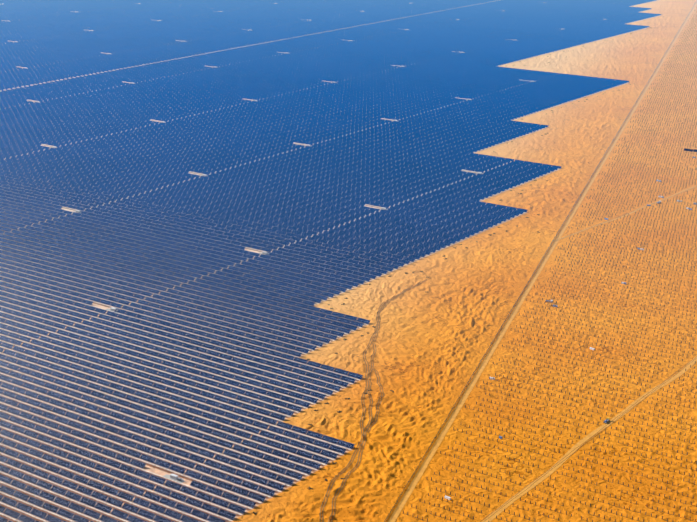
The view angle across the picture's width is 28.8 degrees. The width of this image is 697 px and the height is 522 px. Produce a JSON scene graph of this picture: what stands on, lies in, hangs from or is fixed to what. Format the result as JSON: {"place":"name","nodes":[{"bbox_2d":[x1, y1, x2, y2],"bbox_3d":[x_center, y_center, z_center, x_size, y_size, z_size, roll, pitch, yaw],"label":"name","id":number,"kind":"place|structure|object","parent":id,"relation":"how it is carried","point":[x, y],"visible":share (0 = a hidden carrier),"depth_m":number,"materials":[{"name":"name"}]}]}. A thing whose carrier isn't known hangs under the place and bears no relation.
{"place":"outdoors","nodes":[
{"label":"outdoors","id":0,"kind":"place"},
{"bbox_2d":[0,0,696,521],"bbox_3d":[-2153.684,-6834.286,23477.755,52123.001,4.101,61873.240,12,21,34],"label":"desert ground","id":1,"kind":"structure","parent":0,"point":[438,330],"depth_m":1273.23,"materials":[{"name":"orange sand"}]},
{"bbox_2d":[15,2,606,482],"bbox_3d":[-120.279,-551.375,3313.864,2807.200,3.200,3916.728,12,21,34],"label":"inverter stations","id":2,"kind":"object","parent":1,"relation":"on","point":[175,478],"visible":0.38,"depth_m":1740.85,"materials":[{"name":"white paint"}]},
{"bbox_2d":[0,0,660,521],"bbox_3d":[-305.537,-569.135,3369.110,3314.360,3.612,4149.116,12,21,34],"label":"solar panels","id":3,"kind":"object","parent":1,"relation":"on","point":[518,30],"visible":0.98,"depth_m":1905.63,"materials":[{"name":"blue glass"}]},
{"bbox_2d":[320,276,428,521],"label":"tyre tracks","id":4,"kind":"object","parent":1,"relation":"on","point":[376,331],"visible":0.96,"depth_m":1135.43,"materials":[{"name":"brown sand"}]},
{"bbox_2d":[253,16,660,514],"bbox_3d":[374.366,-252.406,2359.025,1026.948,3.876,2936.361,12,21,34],"label":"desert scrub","id":5,"kind":"object","parent":1,"relation":"on","point":[339,411],"visible":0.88,"depth_m":1494.13,"materials":[{"name":"brown plant"}]},
{"bbox_2d":[384,2,695,521],"bbox_3d":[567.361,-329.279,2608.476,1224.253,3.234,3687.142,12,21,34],"label":"perimeter fence","id":6,"kind":"object","parent":1,"relation":"on","point":[520,295],"visible":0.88,"depth_m":1381.02,"materials":[{"name":"grey metal"}]},
{"bbox_2d":[403,10,696,521],"bbox_3d":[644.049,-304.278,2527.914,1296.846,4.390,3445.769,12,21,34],"label":"mounting posts","id":7,"kind":"object","parent":1,"relation":"on","point":[612,303],"visible":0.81,"depth_m":1404.42,"materials":[{"name":"grey metal"}]},
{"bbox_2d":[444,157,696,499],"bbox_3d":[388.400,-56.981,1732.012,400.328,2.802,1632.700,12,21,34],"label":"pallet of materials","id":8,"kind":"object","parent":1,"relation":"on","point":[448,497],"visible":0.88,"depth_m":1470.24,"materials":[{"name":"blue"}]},
{"bbox_2d":[545,168,696,422],"bbox_3d":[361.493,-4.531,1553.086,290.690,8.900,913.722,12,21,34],"label":"site vehicles","id":9,"kind":"object","parent":1,"relation":"on","point":[607,418],"visible":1,"depth_m":1125.07,"materials":[{"name":"white paint"}]},
{"bbox_2d":[684,148,696,151],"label":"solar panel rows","id":10,"kind":"object","parent":1,"relation":"on","point":[692,150],"visible":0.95,"depth_m":2096.16,"materials":[{"name":"blue glass"}]},
{"bbox_2d":[388,2,696,521],"bbox_3d":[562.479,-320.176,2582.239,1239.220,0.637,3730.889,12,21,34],"label":"dirt roads","id":11,"kind":"structure","parent":0,"point":[515,497],"depth_m":1178.81,"materials":[{"name":"brown soil"}]}
]}

